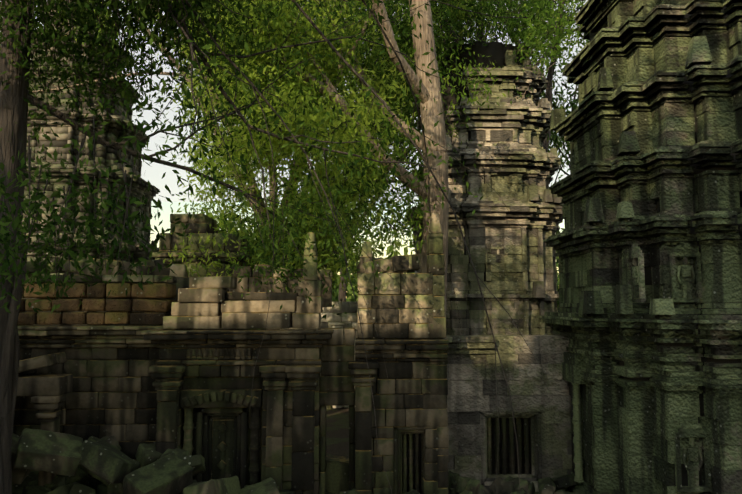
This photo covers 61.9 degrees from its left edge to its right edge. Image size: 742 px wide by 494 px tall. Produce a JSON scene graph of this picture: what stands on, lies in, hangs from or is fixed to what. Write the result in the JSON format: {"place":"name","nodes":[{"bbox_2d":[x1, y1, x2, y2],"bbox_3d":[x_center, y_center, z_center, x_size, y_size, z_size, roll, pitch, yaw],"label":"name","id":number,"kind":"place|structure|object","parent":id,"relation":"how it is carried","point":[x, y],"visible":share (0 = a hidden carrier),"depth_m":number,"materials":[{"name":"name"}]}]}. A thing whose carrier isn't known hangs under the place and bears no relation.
{"place":"outdoors","nodes":[
{"label":"outdoors","id":0,"kind":"place"},
{"bbox_2d":[0,0,587,201],"bbox_3d":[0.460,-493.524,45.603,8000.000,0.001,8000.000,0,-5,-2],"label":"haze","id":1,"kind":"object","parent":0,"point":[154,172],"depth_m":1889.81,"materials":[{"name":"white"}]},
{"bbox_2d":[150,202,564,296],"label":"sky","id":2,"kind":"structure","parent":0,"point":[165,213],"materials":[{"name":"white"}]},
{"bbox_2d":[320,375,538,493],"bbox_3d":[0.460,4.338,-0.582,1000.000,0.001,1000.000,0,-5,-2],"label":"ground","id":3,"kind":"structure","parent":0,"point":[337,431],"depth_m":21.20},
{"bbox_2d":[22,0,159,324],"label":"tower","id":4,"kind":"structure","parent":3,"relation":"on","point":[66,133],"depth_m":31.14,"materials":[{"name":"grey stone"}]},
{"bbox_2d":[13,213,448,493],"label":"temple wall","id":5,"kind":"structure","parent":3,"relation":"on","point":[130,388],"depth_m":13.19,"materials":[{"name":"stone"}]},
{"bbox_2d":[17,283,175,324],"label":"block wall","id":6,"kind":"structure","parent":5,"relation":"on","point":[156,311],"depth_m":13.57,"materials":[{"name":"brown stone"}]},
{"bbox_2d":[0,0,486,493],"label":"tree","id":7,"kind":"object","parent":3,"relation":"on","point":[143,12],"depth_m":10.75,"materials":[{"name":"green plant"}]},
{"bbox_2d":[0,0,588,317],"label":"tree","id":8,"kind":"object","parent":3,"relation":"on","point":[530,33],"depth_m":18.17,"materials":[{"name":"green plant"}]},
{"bbox_2d":[0,0,589,321],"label":"tree","id":9,"kind":"object","parent":3,"relation":"on","point":[560,95],"depth_m":45.93,"materials":[{"name":"green plant"}]},
{"bbox_2d":[11,428,613,493],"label":"rubble","id":10,"kind":"object","parent":3,"relation":"on","point":[109,464],"visible":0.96,"depth_m":11.35,"materials":[{"name":"stone"}]},
{"bbox_2d":[290,302,394,407],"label":"court wall","id":11,"kind":"structure","parent":3,"relation":"on","point":[333,320],"depth_m":26.61,"materials":[{"name":"stone"}]},
{"bbox_2d":[150,0,536,492],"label":"tree","id":12,"kind":"object","parent":3,"relation":"on","point":[337,53],"depth_m":10.27,"materials":[{"name":"brown plant"}]},
{"bbox_2d":[182,406,529,492],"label":"balusters","id":13,"kind":"object","parent":3,"relation":"on","point":[254,447],"visible":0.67,"depth_m":13.30,"materials":[{"name":"stone"}]},
{"bbox_2d":[158,216,559,327],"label":"trees","id":14,"kind":"object","parent":3,"relation":"on","point":[349,298],"depth_m":73.83,"materials":[{"name":"green plant"}]},
{"bbox_2d":[107,7,741,493],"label":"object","id":15,"kind":"object","parent":3,"relation":"on","point":[493,53],"visible":0.04,"depth_m":21.75,"materials":[{"name":"black"}]},
{"bbox_2d":[339,0,589,268],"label":"tree","id":16,"kind":"object","parent":3,"relation":"on","point":[492,35],"depth_m":32.05,"materials":[{"name":"green plant"}]},
{"bbox_2d":[407,43,572,491],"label":"tower","id":17,"kind":"structure","parent":3,"relation":"on","point":[517,166],"depth_m":21.72,"materials":[{"name":"stone"}]},
{"bbox_2d":[402,382,574,492],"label":"bars","id":18,"kind":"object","parent":17,"relation":"attached to","point":[507,443],"visible":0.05,"depth_m":15.15,"materials":[{"name":"black"}]},
{"bbox_2d":[538,0,741,493],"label":"tower","id":19,"kind":"structure","parent":3,"relation":"on","point":[627,126],"depth_m":12.70,"materials":[{"name":"stone"}]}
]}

